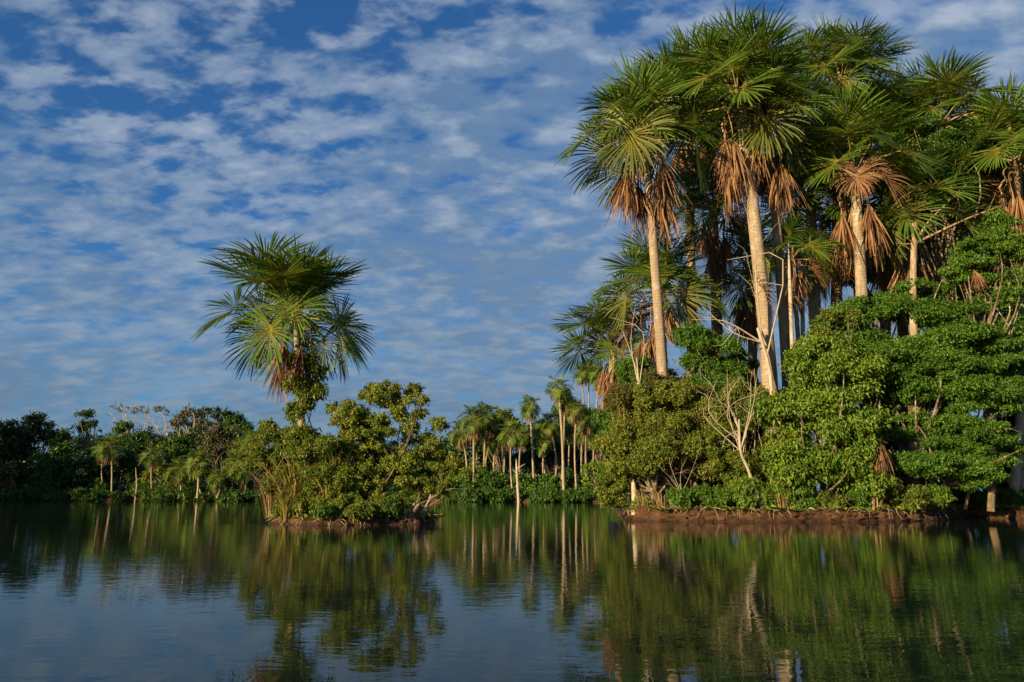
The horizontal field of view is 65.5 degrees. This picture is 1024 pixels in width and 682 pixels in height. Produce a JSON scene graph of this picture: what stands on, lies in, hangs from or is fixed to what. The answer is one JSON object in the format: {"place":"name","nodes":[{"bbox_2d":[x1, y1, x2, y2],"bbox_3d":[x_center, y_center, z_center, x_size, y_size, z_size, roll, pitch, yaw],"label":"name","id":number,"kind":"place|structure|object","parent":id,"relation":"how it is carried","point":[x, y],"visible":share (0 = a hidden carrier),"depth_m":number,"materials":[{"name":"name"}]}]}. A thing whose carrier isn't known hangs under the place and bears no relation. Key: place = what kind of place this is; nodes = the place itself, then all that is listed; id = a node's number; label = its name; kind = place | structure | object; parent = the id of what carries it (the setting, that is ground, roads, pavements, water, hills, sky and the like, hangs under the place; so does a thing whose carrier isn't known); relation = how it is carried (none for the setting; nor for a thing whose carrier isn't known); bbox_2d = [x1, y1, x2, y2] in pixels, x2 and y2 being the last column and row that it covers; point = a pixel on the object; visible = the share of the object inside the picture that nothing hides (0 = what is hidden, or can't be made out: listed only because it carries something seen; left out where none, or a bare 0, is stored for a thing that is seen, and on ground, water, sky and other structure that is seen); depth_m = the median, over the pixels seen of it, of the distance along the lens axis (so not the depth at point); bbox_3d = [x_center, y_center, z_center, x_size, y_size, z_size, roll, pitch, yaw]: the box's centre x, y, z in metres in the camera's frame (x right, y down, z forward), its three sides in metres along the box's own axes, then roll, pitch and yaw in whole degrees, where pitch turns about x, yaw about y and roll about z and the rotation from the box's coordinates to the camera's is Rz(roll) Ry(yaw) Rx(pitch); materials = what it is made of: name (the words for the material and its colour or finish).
{"place":"outdoors","nodes":[
{"label":"outdoors","id":0,"kind":"place"},
{"bbox_2d":[271,512,435,525],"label":"islet bank","id":1,"kind":"structure","parent":0,"point":[375,520],"depth_m":26.80,"materials":[{"name":"red soil"}]},
{"bbox_2d":[238,418,299,500],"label":"broadleaf tree","id":2,"kind":"object","parent":1,"relation":"on","point":[276,448],"visible":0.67,"depth_m":28.99,"materials":[{"name":"green plant"}]},
{"bbox_2d":[190,230,376,513],"bbox_3d":[-8.098,1.182,28.748,6.796,9.905,6.033,8,-14,-37],"label":"fan palm","id":3,"kind":"object","parent":1,"relation":"on","point":[300,280],"visible":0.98,"depth_m":28.58,"materials":[{"name":"green plant"}]},
{"bbox_2d":[280,347,329,514],"bbox_3d":[-7.458,3.209,28.410,1.822,6.079,1.380,3,-11,-13],"label":"climbing vine","id":4,"kind":"object","parent":3,"relation":"attached to","point":[317,391],"visible":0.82,"depth_m":28.52,"materials":[{"name":"green plant"}]},
{"bbox_2d":[265,484,302,521],"bbox_3d":[-7.867,5.530,27.208,2.372,1.273,2.149,-8,-13,35],"label":"reed clump","id":5,"kind":"object","parent":1,"relation":"on","point":[285,514],"visible":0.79,"depth_m":27.04,"materials":[{"name":"green plant"}]},
{"bbox_2d":[213,448,361,514],"bbox_3d":[-7.311,5.005,27.760,5.313,2.411,4.393,-4,-11,18],"label":"reed clump","id":6,"kind":"object","parent":1,"relation":"on","point":[295,483],"visible":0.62,"depth_m":27.32,"materials":[{"name":"green plant"}]},
{"bbox_2d":[281,422,364,506],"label":"broadleaf tree","id":7,"kind":"object","parent":1,"relation":"on","point":[304,453],"visible":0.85,"depth_m":27.56,"materials":[{"name":"green plant"}]},
{"bbox_2d":[309,492,389,514],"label":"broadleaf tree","id":8,"kind":"object","parent":1,"relation":"on","point":[343,501],"visible":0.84,"depth_m":26.66,"materials":[{"name":"plant"}]},
{"bbox_2d":[318,404,438,501],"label":"broadleaf tree","id":9,"kind":"object","parent":1,"relation":"on","point":[429,473],"visible":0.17,"depth_m":29.35,"materials":[{"name":"green plant"}]},
{"bbox_2d":[324,379,449,513],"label":"broadleaf tree","id":10,"kind":"object","parent":1,"relation":"on","point":[347,414],"visible":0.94,"depth_m":28.54,"materials":[{"name":"green plant"}]},
{"bbox_2d":[388,471,455,513],"bbox_3d":[-3.170,5.510,28.184,2.421,1.771,1.338,0,-11,0],"label":"bush","id":11,"kind":"object","parent":1,"relation":"on","point":[427,487],"visible":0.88,"depth_m":28.10,"materials":[{"name":"green plant"}]},
{"bbox_2d":[0,501,1023,681],"bbox_3d":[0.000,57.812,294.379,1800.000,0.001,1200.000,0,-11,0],"label":"water","id":12,"kind":"structure","parent":0,"point":[166,591],"depth_m":7.88,"materials":[{"name":"blue liquid"}]},
{"bbox_2d":[0,495,1023,521],"bbox_3d":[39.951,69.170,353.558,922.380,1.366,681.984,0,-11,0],"label":"ground","id":13,"kind":"structure","parent":0,"point":[642,513],"depth_m":30.32,"materials":[{"name":"red soil"}]},
{"bbox_2d":[0,460,19,493],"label":"broadleaf tree","id":14,"kind":"object","parent":13,"relation":"on","point":[6,483],"visible":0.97,"depth_m":121.82,"materials":[{"name":"green plant"}]},
{"bbox_2d":[0,418,43,464],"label":"broadleaf tree","id":15,"kind":"object","parent":13,"relation":"on","point":[13,449],"visible":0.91,"depth_m":129.53,"materials":[{"name":"green plant"}]},
{"bbox_2d":[17,449,58,488],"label":"broadleaf tree","id":16,"kind":"object","parent":13,"relation":"on","point":[45,464],"visible":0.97,"depth_m":124.84,"materials":[{"name":"green plant"}]},
{"bbox_2d":[8,410,71,467],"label":"broadleaf tree","id":17,"kind":"object","parent":13,"relation":"on","point":[33,420],"visible":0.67,"depth_m":134.64,"materials":[{"name":"green plant"}]},
{"bbox_2d":[39,436,80,479],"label":"broadleaf tree","id":18,"kind":"object","parent":13,"relation":"on","point":[58,447],"visible":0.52,"depth_m":128.10,"materials":[{"name":"green plant"}]},
{"bbox_2d":[55,454,101,496],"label":"broadleaf tree","id":19,"kind":"object","parent":13,"relation":"on","point":[82,473],"visible":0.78,"depth_m":125.26,"materials":[{"name":"green plant"}]},
{"bbox_2d":[69,408,98,449],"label":"broadleaf tree","id":20,"kind":"object","parent":13,"relation":"on","point":[86,426],"visible":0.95,"depth_m":139.45,"materials":[{"name":"green plant"}]},
{"bbox_2d":[94,430,127,496],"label":"fan palm","id":21,"kind":"object","parent":13,"relation":"on","point":[112,451],"visible":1,"depth_m":124.43,"materials":[{"name":"green plant"}]},
{"bbox_2d":[96,447,142,494],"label":"broadleaf tree","id":22,"kind":"object","parent":13,"relation":"on","point":[125,469],"visible":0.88,"depth_m":127.84,"materials":[{"name":"green plant"}]},
{"bbox_2d":[110,419,146,465],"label":"broadleaf tree","id":23,"kind":"object","parent":13,"relation":"on","point":[121,428],"visible":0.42,"depth_m":137.09,"materials":[{"name":"green plant"}]},
{"bbox_2d":[124,426,165,479],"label":"broadleaf tree","id":24,"kind":"object","parent":13,"relation":"on","point":[136,445],"visible":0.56,"depth_m":134.33,"materials":[{"name":"green plant"}]},
{"bbox_2d":[138,444,164,486],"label":"fan palm","id":25,"kind":"object","parent":13,"relation":"on","point":[150,461],"visible":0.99,"depth_m":121.39,"materials":[{"name":"green plant"}]},
{"bbox_2d":[139,459,174,493],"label":"broadleaf tree","id":26,"kind":"object","parent":13,"relation":"on","point":[159,472],"visible":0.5,"depth_m":126.53,"materials":[{"name":"green plant"}]},
{"bbox_2d":[152,435,196,476],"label":"broadleaf tree","id":27,"kind":"object","parent":13,"relation":"on","point":[174,446],"visible":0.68,"depth_m":131.95,"materials":[{"name":"green plant"}]},
{"bbox_2d":[164,456,190,497],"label":"fan palm","id":28,"kind":"object","parent":13,"relation":"on","point":[179,476],"visible":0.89,"depth_m":118.83,"materials":[{"name":"green plant"}]},
{"bbox_2d":[167,403,214,479],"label":"broadleaf tree","id":29,"kind":"object","parent":13,"relation":"on","point":[180,422],"visible":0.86,"depth_m":139.51,"materials":[{"name":"green plant"}]},
{"bbox_2d":[180,424,212,480],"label":"broadleaf tree","id":30,"kind":"object","parent":13,"relation":"on","point":[191,439],"visible":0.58,"depth_m":134.38,"materials":[{"name":"green plant"}]},
{"bbox_2d":[181,447,212,497],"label":"fan palm","id":31,"kind":"object","parent":13,"relation":"on","point":[195,456],"visible":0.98,"depth_m":118.05,"materials":[{"name":"green plant"}]},
{"bbox_2d":[205,467,227,497],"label":"fan palm","id":32,"kind":"object","parent":13,"relation":"on","point":[220,478],"visible":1,"depth_m":117.35,"materials":[{"name":"green plant"}]},
{"bbox_2d":[196,420,240,478],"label":"broadleaf tree","id":33,"kind":"object","parent":13,"relation":"on","point":[217,448],"visible":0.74,"depth_m":132.61,"materials":[{"name":"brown plant"}]},
{"bbox_2d":[211,410,254,460],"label":"broadleaf tree","id":34,"kind":"object","parent":13,"relation":"on","point":[241,424],"visible":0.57,"depth_m":139.43,"materials":[{"name":"green plant"}]},
{"bbox_2d":[221,451,248,490],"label":"fan palm","id":35,"kind":"object","parent":13,"relation":"on","point":[232,467],"visible":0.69,"depth_m":118.63,"materials":[{"name":"green plant"}]},
{"bbox_2d":[0,473,645,502],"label":"undergrowth","id":36,"kind":"object","parent":13,"relation":"on","point":[469,494],"visible":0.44,"depth_m":118.01,"materials":[{"name":"green plant"}]},
{"bbox_2d":[0,405,713,494],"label":"forest","id":37,"kind":"object","parent":13,"relation":"on","point":[447,444],"visible":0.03,"depth_m":129.52,"materials":[{"name":"green plant"}]},
{"bbox_2d":[421,446,467,482],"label":"waterside bush","id":38,"kind":"object","parent":13,"relation":"on","point":[450,466],"visible":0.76,"depth_m":114.12,"materials":[{"name":"green plant"}]},
{"bbox_2d":[449,419,471,467],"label":"fan palm","id":39,"kind":"object","parent":13,"relation":"on","point":[462,440],"visible":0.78,"depth_m":112.93,"materials":[{"name":"green plant"}]},
{"bbox_2d":[456,404,489,484],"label":"fan palm","id":40,"kind":"object","parent":13,"relation":"on","point":[470,422],"visible":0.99,"depth_m":111.19,"materials":[{"name":"green plant"}]},
{"bbox_2d":[471,401,500,473],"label":"fan palm","id":41,"kind":"object","parent":13,"relation":"on","point":[494,417],"visible":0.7,"depth_m":112.30,"materials":[{"name":"green plant"}]},
{"bbox_2d":[472,466,513,496],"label":"waterside bush","id":42,"kind":"object","parent":13,"relation":"on","point":[487,479],"visible":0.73,"depth_m":108.75,"materials":[{"name":"green plant"}]},
{"bbox_2d":[496,416,525,491],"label":"fan palm","id":43,"kind":"object","parent":13,"relation":"on","point":[512,436],"visible":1,"depth_m":106.98,"materials":[{"name":"green plant"}]},
{"bbox_2d":[503,431,541,477],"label":"broadleaf tree","id":44,"kind":"object","parent":13,"relation":"on","point":[527,456],"visible":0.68,"depth_m":119.50,"materials":[{"name":"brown plant"}]},
{"bbox_2d":[518,394,541,478],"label":"fan palm","id":45,"kind":"object","parent":13,"relation":"on","point":[526,413],"visible":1,"depth_m":111.60,"materials":[{"name":"green plant"}]},
{"bbox_2d":[537,412,559,477],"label":"fan palm","id":46,"kind":"object","parent":13,"relation":"on","point":[550,431],"visible":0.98,"depth_m":113.15,"materials":[{"name":"green plant"}]},
{"bbox_2d":[535,433,576,476],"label":"broadleaf tree","id":47,"kind":"object","parent":13,"relation":"on","point":[558,449],"visible":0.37,"depth_m":120.70,"materials":[{"name":"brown plant"}]},
{"bbox_2d":[545,374,573,491],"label":"fan palm","id":48,"kind":"object","parent":13,"relation":"on","point":[557,396],"visible":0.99,"depth_m":107.85,"materials":[{"name":"green plant"}]},
{"bbox_2d":[565,398,587,488],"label":"fan palm","id":49,"kind":"object","parent":13,"relation":"on","point":[576,416],"visible":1,"depth_m":106.54,"materials":[{"name":"green plant"}]},
{"bbox_2d":[574,406,599,463],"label":"fan palm","id":50,"kind":"object","parent":13,"relation":"on","point":[587,428],"visible":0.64,"depth_m":111.28,"materials":[{"name":"green plant"}]},
{"bbox_2d":[580,460,601,498],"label":"waterside bush","id":51,"kind":"object","parent":13,"relation":"on","point":[588,478],"visible":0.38,"depth_m":104.14,"materials":[{"name":"green plant"}]},
{"bbox_2d":[547,276,683,507],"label":"fan palm","id":52,"kind":"object","parent":13,"relation":"on","point":[604,380],"visible":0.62,"depth_m":41.34,"materials":[{"name":"green plant"}]},
{"bbox_2d":[590,351,656,503],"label":"broadleaf tree","id":53,"kind":"object","parent":13,"relation":"on","point":[626,374],"visible":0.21,"depth_m":35.86,"materials":[{"name":"green plant"}]},
{"bbox_2d":[268,505,1014,525],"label":"twig litter","id":54,"kind":"object","parent":13,"relation":"on","point":[628,510],"visible":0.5,"depth_m":29.93,"materials":[{"name":"brown wood"}]},
{"bbox_2d":[265,502,1022,521],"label":"grass","id":55,"kind":"structure","parent":13,"relation":"on","point":[626,507],"depth_m":30.05,"materials":[{"name":"green plant"}]},
{"bbox_2d":[552,49,737,503],"bbox_3d":[6.161,-2.984,34.832,8.877,20.363,6.961,0,-11,0],"label":"fan palm","id":56,"kind":"object","parent":13,"relation":"on","point":[640,105],"visible":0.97,"depth_m":35.06,"materials":[{"name":"green plant"}]},
{"bbox_2d":[602,367,716,503],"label":"broadleaf tree","id":57,"kind":"object","parent":13,"relation":"on","point":[624,396],"visible":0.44,"depth_m":32.83,"materials":[{"name":"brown plant"}]},
{"bbox_2d":[587,375,734,508],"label":"broadleaf tree","id":58,"kind":"object","parent":13,"relation":"on","point":[653,450],"visible":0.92,"depth_m":32.12,"materials":[{"name":"green plant"}]},
{"bbox_2d":[589,220,734,489],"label":"fan palm","id":59,"kind":"object","parent":13,"relation":"on","point":[670,273],"visible":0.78,"depth_m":37.44,"materials":[{"name":"green plant"}]},
{"bbox_2d":[663,486,700,510],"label":"shrub","id":60,"kind":"object","parent":13,"relation":"on","point":[685,497],"visible":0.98,"depth_m":30.73,"materials":[{"name":"green plant"}]},
{"bbox_2d":[608,16,764,500],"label":"fan palm","id":61,"kind":"object","parent":13,"relation":"on","point":[689,484],"visible":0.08,"depth_m":41.40,"materials":[{"name":"green plant"}]},
{"bbox_2d":[644,152,760,489],"bbox_3d":[10.113,-1.051,39.398,6.831,18.307,6.818,0,-11,0],"label":"fan palm","id":62,"kind":"object","parent":13,"relation":"on","point":[708,240],"visible":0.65,"depth_m":39.60,"materials":[{"name":"green plant"}]},
{"bbox_2d":[690,482,733,510],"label":"shrub","id":63,"kind":"object","parent":13,"relation":"on","point":[717,496],"visible":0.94,"depth_m":30.44,"materials":[{"name":"green plant"}]},
{"bbox_2d":[670,322,759,489],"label":"broadleaf tree","id":64,"kind":"object","parent":13,"relation":"on","point":[701,342],"visible":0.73,"depth_m":34.01,"materials":[{"name":"green plant"}]},
{"bbox_2d":[640,366,797,489],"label":"broadleaf tree","id":65,"kind":"object","parent":13,"relation":"on","point":[700,481],"visible":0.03,"depth_m":37.42,"materials":[{"name":"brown plant"}]},
{"bbox_2d":[694,375,771,486],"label":"broadleaf tree","id":66,"kind":"object","parent":13,"relation":"on","point":[737,470],"visible":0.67,"depth_m":32.04,"materials":[{"name":"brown plant"}]},
{"bbox_2d":[691,225,783,504],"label":"bare tree","id":67,"kind":"object","parent":13,"relation":"on","point":[761,341],"visible":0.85,"depth_m":32.56,"materials":[{"name":"beige plant"}]},
{"bbox_2d":[656,1,819,502],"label":"fan palm","id":68,"kind":"object","parent":13,"relation":"on","point":[735,167],"visible":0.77,"depth_m":34.38,"materials":[{"name":"green plant"}]},
{"bbox_2d":[696,364,784,508],"bbox_3d":[8.923,3.595,30.659,3.413,5.793,1.580,-3,-11,13],"label":"bare shrub","id":69,"kind":"object","parent":13,"relation":"on","point":[739,447],"visible":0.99,"depth_m":30.79,"materials":[{"name":"beige plant"}]},
{"bbox_2d":[725,473,761,510],"bbox_3d":[8.768,5.785,30.442,1.444,1.476,1.555,-7,-13,34],"label":"shrub","id":70,"kind":"object","parent":13,"relation":"on","point":[742,490],"visible":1,"depth_m":30.13,"materials":[{"name":"green plant"}]},
{"bbox_2d":[696,216,796,451],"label":"fan palm","id":71,"kind":"object","parent":13,"relation":"on","point":[743,313],"visible":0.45,"depth_m":40.52,"materials":[{"name":"plant"}]},
{"bbox_2d":[679,22,855,502],"bbox_3d":[11.509,-3.276,35.410,8.134,21.160,8.404,0,-11,0],"label":"fan palm","id":72,"kind":"object","parent":13,"relation":"on","point":[783,187],"visible":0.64,"depth_m":34.91,"materials":[{"name":"green plant"}]},
{"bbox_2d":[752,480,796,506],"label":"shrub","id":73,"kind":"object","parent":13,"relation":"on","point":[765,495],"visible":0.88,"depth_m":30.31,"materials":[{"name":"green plant"}]},
{"bbox_2d":[758,389,816,506],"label":"sapling","id":74,"kind":"object","parent":13,"relation":"on","point":[781,438],"visible":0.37,"depth_m":30.89,"materials":[{"name":"green plant"}]},
{"bbox_2d":[747,211,851,436],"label":"fan palm","id":75,"kind":"object","parent":13,"relation":"on","point":[797,278],"visible":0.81,"depth_m":35.41,"materials":[{"name":"green plant"}]},
{"bbox_2d":[787,480,820,510],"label":"shrub","id":76,"kind":"object","parent":13,"relation":"on","point":[805,500],"visible":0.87,"depth_m":30.07,"materials":[{"name":"green plant"}]},
{"bbox_2d":[741,331,900,498],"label":"broadleaf tree","id":77,"kind":"object","parent":13,"relation":"on","point":[847,425],"visible":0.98,"depth_m":30.62,"materials":[{"name":"green plant"}]},
{"bbox_2d":[777,305,876,490],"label":"broadleaf tree","id":78,"kind":"object","parent":13,"relation":"on","point":[829,314],"visible":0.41,"depth_m":32.67,"materials":[{"name":"green plant"}]},
{"bbox_2d":[758,124,900,494],"bbox_3d":[14.509,-1.357,37.369,7.076,18.157,7.653,0,-11,0],"label":"fan palm","id":79,"kind":"object","parent":13,"relation":"on","point":[813,302],"visible":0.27,"depth_m":37.41,"materials":[{"name":"green plant"}]},
{"bbox_2d":[815,488,849,508],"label":"shrub","id":80,"kind":"object","parent":13,"relation":"on","point":[827,499],"visible":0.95,"depth_m":30.18,"materials":[{"name":"green plant"}]},
{"bbox_2d":[784,8,917,501],"bbox_3d":[16.567,-4.594,38.697,7.974,25.016,7.504,0,-11,0],"label":"fan palm","id":81,"kind":"object","parent":13,"relation":"on","point":[831,62],"visible":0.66,"depth_m":39.13,"materials":[{"name":"green plant"}]},
{"bbox_2d":[844,487,881,510],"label":"shrub","id":82,"kind":"object","parent":13,"relation":"on","point":[859,497],"visible":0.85,"depth_m":30.35,"materials":[{"name":"green plant"}]},
{"bbox_2d":[785,79,956,461],"bbox_3d":[15.868,-2.281,34.661,7.163,18.956,8.023,0,-11,0],"label":"fan palm","id":83,"kind":"object","parent":13,"relation":"on","point":[858,233],"visible":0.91,"depth_m":34.85,"materials":[{"name":"green plant"}]},
{"bbox_2d":[866,431,903,504],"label":"broadleaf tree","id":84,"kind":"object","parent":13,"relation":"on","point":[895,488],"visible":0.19,"depth_m":30.65,"materials":[{"name":"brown plant"}]},
{"bbox_2d":[798,134,1008,481],"bbox_3d":[18.183,-1.038,36.810,9.152,17.336,7.872,-6,-12,27],"label":"fan palm","id":85,"kind":"object","parent":13,"relation":"on","point":[900,219],"visible":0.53,"depth_m":36.35,"materials":[{"name":"green plant"}]},
{"bbox_2d":[831,56,982,500],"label":"fan palm","id":86,"kind":"object","parent":13,"relation":"on","point":[885,321],"visible":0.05,"depth_m":44.64,"materials":[{"name":"green plant"}]},
{"bbox_2d":[884,484,933,515],"bbox_3d":[15.415,6.200,30.853,1.845,1.317,1.515,0,-11,0],"label":"shrub","id":87,"kind":"object","parent":13,"relation":"on","point":[907,497],"visible":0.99,"depth_m":30.70,"materials":[{"name":"green plant"}]},
{"bbox_2d":[825,236,997,408],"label":"broadleaf tree","id":88,"kind":"object","parent":13,"relation":"on","point":[850,283],"visible":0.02,"depth_m":42.07,"materials":[{"name":"green plant"}]},
{"bbox_2d":[808,268,1023,484],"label":"broadleaf tree","id":89,"kind":"object","parent":13,"relation":"on","point":[942,362],"visible":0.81,"depth_m":32.52,"materials":[{"name":"green plant"}]},
{"bbox_2d":[876,115,990,451],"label":"fan palm","id":90,"kind":"object","parent":13,"relation":"on","point":[933,126],"visible":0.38,"depth_m":37.05,"materials":[{"name":"brown plant"}]},
{"bbox_2d":[916,479,956,510],"bbox_3d":[16.715,6.091,31.509,1.434,1.246,1.395,7,-13,-31],"label":"shrub","id":91,"kind":"object","parent":13,"relation":"on","point":[941,495],"visible":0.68,"depth_m":31.28,"materials":[{"name":"green plant"}]},
{"bbox_2d":[869,408,1023,506],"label":"broadleaf tree","id":92,"kind":"object","parent":13,"relation":"on","point":[975,469],"visible":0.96,"depth_m":31.65,"materials":[{"name":"green plant"}]},
{"bbox_2d":[870,127,1023,431],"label":"fan palm","id":93,"kind":"object","parent":13,"relation":"on","point":[995,172],"visible":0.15,"depth_m":39.07,"materials":[{"name":"green plant"}]},
{"bbox_2d":[873,46,1022,490],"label":"fan palm","id":94,"kind":"object","parent":13,"relation":"on","point":[951,97],"visible":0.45,"depth_m":39.17,"materials":[{"name":"green plant"}]},
{"bbox_2d":[897,184,1009,336],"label":"bare tree","id":95,"kind":"object","parent":13,"relation":"on","point":[915,240],"visible":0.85,"depth_m":34.36,"materials":[{"name":"brown wood"}]},
{"bbox_2d":[933,209,1023,511],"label":"broadleaf tree","id":96,"kind":"object","parent":13,"relation":"on","point":[999,238],"visible":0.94,"depth_m":33.30,"materials":[{"name":"green plant"}]},
{"bbox_2d":[938,68,1023,495],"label":"fan palm","id":97,"kind":"object","parent":13,"relation":"on","point":[1003,124],"visible":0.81,"depth_m":36.97,"materials":[{"name":"green plant"}]},
{"bbox_2d":[969,486,1007,509],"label":"shrub","id":98,"kind":"object","parent":13,"relation":"on","point":[980,499],"visible":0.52,"depth_m":34.42,"materials":[{"name":"green plant"}]},
{"bbox_2d":[961,315,1023,489],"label":"broadleaf tree","id":99,"kind":"object","parent":13,"relation":"on","point":[1011,420],"visible":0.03,"depth_m":35.40,"materials":[{"name":"green plant"}]},
{"bbox_2d":[988,197,1023,495],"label":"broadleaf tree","id":100,"kind":"object","parent":13,"relation":"on","point":[1015,477],"visible":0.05,"depth_m":34.71,"materials":[{"name":"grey plant"}]},
{"bbox_2d":[0,0,1023,493],"label":"sky","id":101,"kind":"structure","parent":0,"point":[420,141],"materials":[{"name":"blue"}]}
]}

